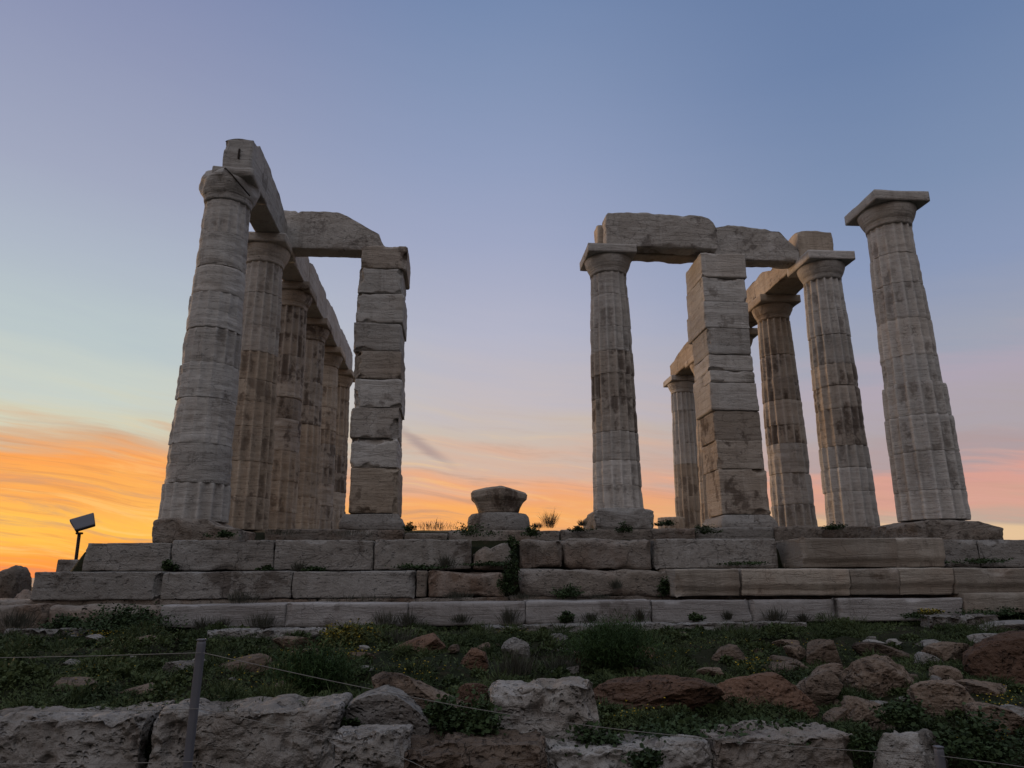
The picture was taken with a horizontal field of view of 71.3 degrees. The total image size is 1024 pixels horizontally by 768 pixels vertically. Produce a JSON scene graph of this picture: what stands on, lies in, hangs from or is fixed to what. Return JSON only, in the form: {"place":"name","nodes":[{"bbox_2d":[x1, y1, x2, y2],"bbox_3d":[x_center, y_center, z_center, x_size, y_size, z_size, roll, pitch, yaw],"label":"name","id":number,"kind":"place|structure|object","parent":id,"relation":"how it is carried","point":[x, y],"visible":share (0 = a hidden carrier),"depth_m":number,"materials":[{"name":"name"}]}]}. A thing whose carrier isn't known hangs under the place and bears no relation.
{"place":"outdoors","nodes":[
{"label":"outdoors","id":0,"kind":"place"},
{"bbox_2d":[0,532,1023,767],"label":"ground","id":1,"kind":"structure","parent":0,"point":[475,548],"depth_m":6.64,"materials":[{"name":"plant"}]},
{"bbox_2d":[0,565,31,597],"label":"rock","id":2,"kind":"object","parent":1,"relation":"on","point":[15,580],"visible":0.57,"depth_m":11.60,"materials":[{"name":"stone"}]},
{"bbox_2d":[0,606,44,628],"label":"shrub","id":3,"kind":"object","parent":1,"relation":"on","point":[14,622],"visible":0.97,"depth_m":8.11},
{"bbox_2d":[2,628,93,637],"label":"footing slab","id":4,"kind":"structure","parent":1,"relation":"on","point":[43,631],"depth_m":7.93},
{"bbox_2d":[36,613,87,628],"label":"shrub","id":5,"kind":"object","parent":1,"relation":"on","point":[68,621],"visible":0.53,"depth_m":8.09,"materials":[{"name":"green plant"}]},
{"bbox_2d":[50,676,98,690],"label":"rock","id":6,"kind":"object","parent":1,"relation":"on","point":[79,680],"visible":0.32,"depth_m":5.24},
{"bbox_2d":[69,513,94,558],"bbox_3d":[-7.097,2.728,11.677,0.379,1.246,0.196,10,-18,-34],"label":"floodlight","id":7,"kind":"object","parent":1,"relation":"on","point":[83,522],"visible":0.98,"depth_m":11.73,"materials":[{"name":"metal"}]},
{"bbox_2d":[0,603,168,633],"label":"stone step","id":8,"kind":"object","parent":1,"relation":"on","point":[50,610],"visible":0.34,"depth_m":8.50,"materials":[{"name":"stone"}]},
{"bbox_2d":[0,700,174,767],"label":"wall block","id":9,"kind":"structure","parent":1,"relation":"on","point":[55,737],"depth_m":4.12,"materials":[{"name":"stone"}]},
{"bbox_2d":[39,601,188,636],"bbox_3d":[-4.389,2.702,8.248,1.561,0.377,1.527,-8,-17,26],"label":"shrub","id":10,"kind":"object","parent":1,"relation":"on","point":[126,618],"visible":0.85,"depth_m":8.06,"materials":[{"name":"green plant"}]},
{"bbox_2d":[162,660,194,671],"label":"rock","id":11,"kind":"object","parent":1,"relation":"on","point":[169,665],"visible":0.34,"depth_m":5.96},
{"bbox_2d":[182,639,206,767],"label":"fence post","id":12,"kind":"object","parent":1,"relation":"on","point":[193,705],"visible":1,"depth_m":3.51,"materials":[{"name":"metal"}]},
{"bbox_2d":[203,652,935,755],"bbox_3d":[0.337,1.635,3.628,3.757,0.555,0.004,1,-15,-5],"label":"rope","id":13,"kind":"object","parent":12,"relation":"attached to","point":[564,722],"visible":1,"depth_m":3.60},
{"bbox_2d":[219,653,272,673],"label":"rock","id":14,"kind":"object","parent":1,"relation":"on","point":[257,658],"visible":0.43,"depth_m":5.87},
{"bbox_2d":[147,692,352,767],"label":"wall block","id":15,"kind":"structure","parent":1,"relation":"on","point":[224,741],"depth_m":4.22,"materials":[{"name":"stone"}]},
{"bbox_2d":[237,610,287,628],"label":"shrub","id":16,"kind":"object","parent":1,"relation":"on","point":[260,621],"visible":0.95,"depth_m":8.43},
{"bbox_2d":[207,627,329,638],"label":"footing slab","id":17,"kind":"structure","parent":1,"relation":"on","point":[272,632],"depth_m":7.90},
{"bbox_2d":[272,636,322,651],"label":"rock","id":18,"kind":"object","parent":1,"relation":"on","point":[285,640],"visible":0.45,"depth_m":6.93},
{"bbox_2d":[257,629,370,695],"bbox_3d":[-1.427,2.073,5.209,0.910,0.541,0.726,1,-15,-5],"label":"shrub","id":19,"kind":"object","parent":1,"relation":"on","point":[312,663],"visible":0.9,"depth_m":5.14,"materials":[{"name":"green plant"}]},
{"bbox_2d":[248,530,449,531],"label":"porch floor","id":20,"kind":"structure","parent":1,"relation":"on","point":[404,531],"depth_m":13.86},
{"bbox_2d":[227,231,295,530],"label":"doric column","id":21,"kind":"structure","parent":20,"relation":"on","point":[270,255],"depth_m":14.30,"materials":[{"name":"stone"}]},
{"bbox_2d":[284,210,383,257],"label":"stone beam","id":22,"kind":"structure","parent":21,"relation":"on","point":[323,234],"depth_m":15.65,"materials":[{"name":"stone"}]},
{"bbox_2d":[268,281,316,529],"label":"doric column","id":23,"kind":"structure","parent":20,"relation":"on","point":[299,298],"depth_m":16.83,"materials":[{"name":"stone"}]},
{"bbox_2d":[282,257,309,280],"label":"stone beam","id":24,"kind":"structure","parent":23,"relation":"on","point":[298,270],"depth_m":17.16,"materials":[{"name":"stone"}]},
{"bbox_2d":[295,317,333,528],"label":"doric column","id":25,"kind":"structure","parent":20,"relation":"on","point":[319,331],"depth_m":19.34,"materials":[{"name":"stone"}]},
{"bbox_2d":[307,263,326,317],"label":"stone beam","id":26,"kind":"structure","parent":25,"relation":"on","point":[319,310],"depth_m":19.38,"materials":[{"name":"stone"}]},
{"bbox_2d":[317,346,345,528],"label":"doric column","id":27,"kind":"structure","parent":20,"relation":"on","point":[334,357],"depth_m":21.88,"materials":[{"name":"stone"}]},
{"bbox_2d":[324,299,340,346],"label":"stone beam","id":28,"kind":"structure","parent":27,"relation":"on","point":[334,340],"depth_m":21.87,"materials":[{"name":"stone"}]},
{"bbox_2d":[332,369,354,528],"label":"doric column","id":29,"kind":"structure","parent":20,"relation":"on","point":[345,379],"depth_m":24.43,"materials":[{"name":"stone"}]},
{"bbox_2d":[339,329,352,368],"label":"stone beam","id":30,"kind":"structure","parent":29,"relation":"on","point":[347,351],"depth_m":24.48,"materials":[{"name":"stone"}]},
{"bbox_2d":[338,246,410,530],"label":"square pillar","id":31,"kind":"structure","parent":20,"relation":"on","point":[378,411],"depth_m":14.36,"materials":[{"name":"stone"}]},
{"bbox_2d":[467,486,529,530],"bbox_3d":[-0.270,2.552,14.354,1.246,0.991,1.247,1,-15,-5],"label":"column stub","id":32,"kind":"object","parent":20,"relation":"on","point":[498,507],"depth_m":13.94,"materials":[{"name":"grey stone"}]},
{"bbox_2d":[583,507,653,529],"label":"footing stone","id":33,"kind":"object","parent":20,"relation":"on","point":[612,518],"visible":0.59,"depth_m":13.92,"materials":[{"name":"grey stone"}]},
{"bbox_2d":[580,243,643,510],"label":"doric column","id":34,"kind":"structure","parent":33,"relation":"on","point":[617,480],"depth_m":14.90,"materials":[{"name":"stone"}]},
{"bbox_2d":[594,212,717,263],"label":"stone beam","id":35,"kind":"structure","parent":34,"relation":"on","point":[672,239],"depth_m":15.84,"materials":[{"name":"stone"}]},
{"bbox_2d":[663,375,700,528],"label":"doric column","id":36,"kind":"structure","parent":20,"relation":"on","point":[686,471],"depth_m":25.32,"materials":[{"name":"stone"}]},
{"bbox_2d":[685,355,714,526],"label":"doric column","id":37,"kind":"structure","parent":20,"relation":"on","point":[689,362],"depth_m":22.77,"materials":[{"name":"stone"}]},
{"bbox_2d":[670,342,693,374],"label":"stone beam","id":38,"kind":"structure","parent":37,"relation":"on","point":[683,356],"depth_m":25.21,"materials":[{"name":"stone"}]},
{"bbox_2d":[686,253,777,527],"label":"square pillar","id":39,"kind":"structure","parent":20,"relation":"on","point":[725,398],"depth_m":15.01,"materials":[{"name":"stone"}]},
{"bbox_2d":[714,225,799,268],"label":"stone beam","id":40,"kind":"structure","parent":39,"relation":"on","point":[762,248],"depth_m":16.45,"materials":[{"name":"stone"}]},
{"bbox_2d":[748,294,817,526],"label":"doric column","id":41,"kind":"structure","parent":20,"relation":"on","point":[791,495],"depth_m":17.78,"materials":[{"name":"stone"}]},
{"bbox_2d":[746,281,757,327],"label":"stone beam","id":42,"kind":"structure","parent":41,"relation":"on","point":[750,292],"depth_m":19.33,"materials":[{"name":"stone"}]},
{"bbox_2d":[754,231,832,296],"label":"stone beam","id":43,"kind":"structure","parent":41,"relation":"on","point":[775,281],"depth_m":17.48,"materials":[{"name":"stone"}]},
{"bbox_2d":[787,250,879,526],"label":"doric column","id":44,"kind":"structure","parent":20,"relation":"on","point":[848,485],"depth_m":15.27,"materials":[{"name":"stone"}]},
{"bbox_2d":[316,618,384,648],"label":"shrub","id":45,"kind":"object","parent":1,"relation":"on","point":[336,633],"visible":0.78,"depth_m":6.95,"materials":[{"name":"green plant"}]},
{"bbox_2d":[331,724,412,767],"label":"wall block","id":46,"kind":"structure","parent":1,"relation":"on","point":[394,739],"depth_m":3.95,"materials":[{"name":"stone"}]},
{"bbox_2d":[369,607,403,626],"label":"shrub","id":47,"kind":"object","parent":1,"relation":"on","point":[385,618],"visible":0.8,"depth_m":8.53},
{"bbox_2d":[345,684,430,734],"bbox_3d":[-0.776,2.100,4.488,0.536,0.354,0.360,1,-15,-5],"label":"rock","id":48,"kind":"object","parent":1,"relation":"on","point":[371,707],"visible":0.72,"depth_m":4.39,"materials":[{"name":"stone"}]},
{"bbox_2d":[375,620,422,643],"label":"shrub","id":49,"kind":"object","parent":1,"relation":"on","point":[403,637],"visible":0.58,"depth_m":7.15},
{"bbox_2d":[371,671,464,726],"bbox_3d":[-0.619,2.108,4.745,0.644,0.365,0.357,1,-15,-5],"label":"rock","id":50,"kind":"object","parent":1,"relation":"on","point":[410,686],"visible":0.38,"depth_m":4.67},
{"bbox_2d":[392,633,444,653],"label":"rock","id":51,"kind":"object","parent":1,"relation":"on","point":[432,639],"visible":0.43,"depth_m":6.77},
{"bbox_2d":[0,594,942,605],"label":"stone step","id":52,"kind":"object","parent":1,"relation":"on","point":[8,601],"visible":0.16,"depth_m":9.19,"materials":[{"name":"stone"}]},
{"bbox_2d":[30,567,1023,600],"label":"stone step","id":53,"kind":"object","parent":52,"relation":"on","point":[150,585],"visible":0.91,"depth_m":9.21,"materials":[{"name":"grey stone"}]},
{"bbox_2d":[56,559,78,571],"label":"stone block","id":54,"kind":"structure","parent":53,"relation":"on","point":[67,565],"depth_m":10.22,"materials":[{"name":"grey stone"}]},
{"bbox_2d":[501,542,521,586],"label":"shrub","id":55,"kind":"object","parent":53,"relation":"on","point":[510,567],"visible":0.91,"depth_m":9.28,"materials":[{"name":"green plant"}]},
{"bbox_2d":[82,537,1023,570],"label":"stone step","id":56,"kind":"object","parent":53,"relation":"on","point":[569,553],"visible":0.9,"depth_m":9.77,"materials":[{"name":"grey stone"}]},
{"bbox_2d":[152,517,255,542],"bbox_3d":[-4.845,2.379,11.335,1.332,0.441,1.137,1,-15,-5],"label":"footing stone","id":57,"kind":"object","parent":56,"relation":"on","point":[167,530],"visible":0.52,"depth_m":10.81,"materials":[{"name":"stone"}]},
{"bbox_2d":[158,166,267,523],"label":"doric column","id":58,"kind":"structure","parent":57,"relation":"on","point":[196,484],"depth_m":11.74,"materials":[{"name":"grey stone"}]},
{"bbox_2d":[222,139,286,233],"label":"stone beam","id":59,"kind":"structure","parent":58,"relation":"on","point":[245,153],"depth_m":13.87,"materials":[{"name":"grey stone"}]},
{"bbox_2d":[450,522,502,536],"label":"shrub","id":60,"kind":"object","parent":56,"relation":"on","point":[468,531],"visible":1,"depth_m":10.18,"materials":[{"name":"green plant"}]},
{"bbox_2d":[871,520,1003,539],"bbox_3d":[7.285,2.583,12.301,1.557,0.462,1.330,1,-15,-5],"label":"footing stone","id":61,"kind":"object","parent":56,"relation":"on","point":[958,530],"visible":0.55,"depth_m":11.71,"materials":[{"name":"stone"}]},
{"bbox_2d":[844,189,970,522],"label":"doric column","id":62,"kind":"structure","parent":61,"relation":"on","point":[927,476],"depth_m":12.74,"materials":[{"name":"grey stone"}]},
{"bbox_2d":[457,683,488,716],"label":"rock","id":63,"kind":"object","parent":1,"relation":"on","point":[463,693],"visible":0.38,"depth_m":4.86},
{"bbox_2d":[460,647,487,670],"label":"rock","id":64,"kind":"object","parent":1,"relation":"on","point":[478,657],"visible":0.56,"depth_m":6.15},
{"bbox_2d":[404,726,547,767],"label":"wall block","id":65,"kind":"structure","parent":1,"relation":"on","point":[514,748],"depth_m":4.00,"materials":[{"name":"stone"}]},
{"bbox_2d":[422,693,466,725],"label":"shrub","id":66,"kind":"object","parent":65,"relation":"on","point":[436,714],"visible":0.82,"depth_m":4.40,"materials":[{"name":"green plant"}]},
{"bbox_2d":[427,684,510,739],"bbox_3d":[-0.257,2.021,4.386,0.504,0.342,0.385,-2,-15,6],"label":"shrub","id":67,"kind":"object","parent":65,"relation":"on","point":[481,722],"visible":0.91,"depth_m":4.33,"materials":[{"name":"green plant"}]},
{"bbox_2d":[501,637,529,658],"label":"rock","id":68,"kind":"object","parent":1,"relation":"on","point":[515,642],"visible":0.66,"depth_m":6.87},
{"bbox_2d":[483,643,560,678],"bbox_3d":[0.063,2.360,6.077,0.575,0.301,0.467,7,-17,-26],"label":"shrub","id":69,"kind":"object","parent":1,"relation":"on","point":[516,664],"visible":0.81,"depth_m":6.04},
{"bbox_2d":[488,676,599,739],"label":"wall block","id":70,"kind":"structure","parent":1,"relation":"on","point":[570,699],"depth_m":4.54,"materials":[{"name":"stone"}]},
{"bbox_2d":[72,630,1021,740],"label":"wild flowers","id":71,"kind":"object","parent":1,"relation":"on","point":[599,703],"visible":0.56,"depth_m":5.89,"materials":[{"name":"yellow plant"}]},
{"bbox_2d":[539,649,581,669],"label":"shrub","id":72,"kind":"object","parent":1,"relation":"on","point":[560,662],"visible":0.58,"depth_m":6.38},
{"bbox_2d":[265,526,875,540],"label":"stone kerb","id":73,"kind":"structure","parent":1,"relation":"on","point":[785,533],"depth_m":13.39,"materials":[{"name":"stone"}]},
{"bbox_2d":[658,517,684,528],"bbox_3d":[5.481,5.116,24.518,0.937,1.030,0.939,1,-15,-5],"label":"column drum","id":74,"kind":"object","parent":73,"relation":"on","point":[680,523],"depth_m":24.27,"materials":[{"name":"stone"}]},
{"bbox_2d":[160,592,1023,627],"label":"stone step","id":75,"kind":"object","parent":1,"relation":"on","point":[309,614],"visible":0.73,"depth_m":8.89,"materials":[{"name":"stone"}]},
{"bbox_2d":[210,588,264,603],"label":"shrub","id":76,"kind":"object","parent":75,"relation":"on","point":[238,597],"visible":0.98,"depth_m":8.72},
{"bbox_2d":[496,569,516,594],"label":"shrub","id":77,"kind":"object","parent":75,"relation":"on","point":[505,584],"visible":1,"depth_m":9.14,"materials":[{"name":"green plant"}]},
{"bbox_2d":[549,583,584,598],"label":"shrub","id":78,"kind":"object","parent":75,"relation":"on","point":[567,591],"visible":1,"depth_m":9.20,"materials":[{"name":"green plant"}]},
{"bbox_2d":[546,720,644,756],"bbox_3d":[0.471,2.202,4.469,0.632,0.174,0.533,1,-15,-5],"label":"shrub","id":79,"kind":"object","parent":1,"relation":"on","point":[602,737],"visible":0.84,"depth_m":4.42,"materials":[{"name":"green plant"}]},
{"bbox_2d":[555,606,670,671],"bbox_3d":[0.916,2.354,6.465,1.144,0.681,0.918,1,-15,-5],"label":"shrub","id":80,"kind":"object","parent":1,"relation":"on","point":[613,648],"visible":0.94,"depth_m":6.35,"materials":[{"name":"green plant"}]},
{"bbox_2d":[545,731,712,767],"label":"wall block","id":81,"kind":"structure","parent":1,"relation":"on","point":[679,751],"depth_m":4.25,"materials":[{"name":"stone"}]},
{"bbox_2d":[621,742,667,767],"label":"shrub","id":82,"kind":"object","parent":81,"relation":"on","point":[648,758],"visible":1,"depth_m":4.10,"materials":[{"name":"green plant"}]},
{"bbox_2d":[481,621,806,632],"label":"footing slab","id":83,"kind":"structure","parent":1,"relation":"on","point":[704,624],"depth_m":8.51,"materials":[{"name":"stone"}]},
{"bbox_2d":[593,674,724,712],"bbox_3d":[1.066,2.353,5.319,1.002,0.364,0.507,-7,-17,25],"label":"rock","id":84,"kind":"object","parent":1,"relation":"on","point":[655,690],"visible":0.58,"depth_m":5.16,"materials":[{"name":"stone"}]},
{"bbox_2d":[628,712,749,743],"bbox_3d":[1.058,2.213,4.612,0.900,0.136,0.758,-13,-20,40],"label":"shrub","id":85,"kind":"object","parent":1,"relation":"on","point":[684,726],"visible":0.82,"depth_m":4.59,"materials":[{"name":"green plant"}]},
{"bbox_2d":[711,644,746,661],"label":"rock","id":86,"kind":"object","parent":1,"relation":"on","point":[734,651],"visible":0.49,"depth_m":6.82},
{"bbox_2d":[716,672,819,717],"bbox_3d":[1.903,2.391,5.436,0.828,0.393,0.588,1,-15,-5],"label":"rock","id":87,"kind":"object","parent":1,"relation":"on","point":[773,687],"visible":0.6,"depth_m":5.31,"materials":[{"name":"stone"}]},
{"bbox_2d":[725,714,811,746],"bbox_3d":[1.686,2.249,4.676,0.616,0.124,0.758,-9,-17,31],"label":"shrub","id":88,"kind":"object","parent":1,"relation":"on","point":[767,720],"visible":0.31,"depth_m":4.68,"materials":[{"name":"green plant"}]},
{"bbox_2d":[695,720,853,767],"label":"wall block","id":89,"kind":"structure","parent":1,"relation":"on","point":[729,754],"depth_m":4.33,"materials":[{"name":"stone"}]},
{"bbox_2d":[783,645,805,660],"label":"rock","id":90,"kind":"object","parent":1,"relation":"on","point":[797,652],"visible":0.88,"depth_m":7.08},
{"bbox_2d":[796,670,843,707],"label":"rock","id":91,"kind":"object","parent":1,"relation":"on","point":[825,687],"visible":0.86,"depth_m":5.67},
{"bbox_2d":[806,639,841,664],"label":"rock","id":92,"kind":"object","parent":1,"relation":"on","point":[825,650],"visible":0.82,"depth_m":6.89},
{"bbox_2d":[810,663,843,677],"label":"rock","id":93,"kind":"object","parent":1,"relation":"on","point":[836,668],"visible":0.32,"depth_m":6.32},
{"bbox_2d":[822,707,847,723],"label":"rock","id":94,"kind":"object","parent":1,"relation":"on","point":[837,713],"visible":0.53,"depth_m":5.08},
{"bbox_2d":[847,720,877,758],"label":"shrub","id":95,"kind":"object","parent":1,"relation":"on","point":[862,742],"visible":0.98,"depth_m":4.27,"materials":[{"name":"green plant"}]},
{"bbox_2d":[841,695,894,732],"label":"rock","id":96,"kind":"object","parent":1,"relation":"on","point":[857,708],"visible":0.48,"depth_m":5.00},
{"bbox_2d":[839,654,913,697],"bbox_3d":[3.074,2.474,5.947,0.645,0.425,0.471,1,-15,-5],"label":"rock","id":97,"kind":"object","parent":1,"relation":"on","point":[879,675],"visible":0.6,"depth_m":5.80,"materials":[{"name":"stone"}]},
{"bbox_2d":[851,641,913,658],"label":"rock","id":98,"kind":"object","parent":1,"relation":"on","point":[888,651],"visible":0.55,"depth_m":7.13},
{"bbox_2d":[869,693,931,727],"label":"shrub","id":99,"kind":"object","parent":1,"relation":"on","point":[901,713],"visible":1,"depth_m":4.74,"materials":[{"name":"green plant"}]},
{"bbox_2d":[873,729,948,767],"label":"rock","id":100,"kind":"object","parent":1,"relation":"on","point":[921,741],"visible":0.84,"depth_m":4.47,"materials":[{"name":"stone"}]},
{"bbox_2d":[932,745,945,767],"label":"fence post","id":101,"kind":"object","parent":1,"relation":"on","point":[940,762],"visible":0.99,"depth_m":3.73,"materials":[{"name":"paint"}]},
{"bbox_2d":[907,679,974,718],"bbox_3d":[3.231,2.384,5.297,0.493,0.349,0.292,-5,-16,18],"label":"rock","id":102,"kind":"object","parent":1,"relation":"on","point":[939,696],"visible":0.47,"depth_m":5.24,"materials":[{"name":"stone"}]},
{"bbox_2d":[921,641,969,661],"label":"rock","id":103,"kind":"object","parent":1,"relation":"on","point":[945,650],"visible":0.41,"depth_m":6.78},
{"bbox_2d":[929,665,963,680],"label":"rock","id":104,"kind":"object","parent":1,"relation":"on","point":[943,672],"visible":0.42,"depth_m":6.08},
{"bbox_2d":[919,614,997,627],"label":"footing slab","id":105,"kind":"structure","parent":1,"relation":"on","point":[930,621],"depth_m":8.78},
{"bbox_2d":[932,701,1023,767],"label":"shrub","id":106,"kind":"object","parent":1,"relation":"on","point":[988,747],"visible":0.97,"depth_m":4.40,"materials":[{"name":"green plant"}]},
{"bbox_2d":[956,679,1006,695],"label":"rock","id":107,"kind":"object","parent":1,"relation":"on","point":[972,686],"visible":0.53,"depth_m":5.79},
{"bbox_2d":[943,605,1023,617],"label":"shrub","id":108,"kind":"object","parent":1,"relation":"on","point":[1003,612],"visible":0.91,"depth_m":9.08,"materials":[{"name":"green plant"}]},
{"bbox_2d":[962,631,1023,684],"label":"rock","id":109,"kind":"object","parent":1,"relation":"on","point":[998,654],"visible":0.72,"depth_m":6.31,"materials":[{"name":"stone"}]},
{"bbox_2d":[962,702,1023,739],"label":"rock","id":110,"kind":"object","parent":1,"relation":"on","point":[1015,720],"visible":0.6,"depth_m":4.88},
{"bbox_2d":[979,620,1023,632],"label":"rock","id":111,"kind":"object","parent":1,"relation":"on","point":[1014,624],"visible":0.3,"depth_m":8.39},
{"bbox_2d":[0,0,1023,577],"label":"sky","id":112,"kind":"structure","parent":0,"point":[490,141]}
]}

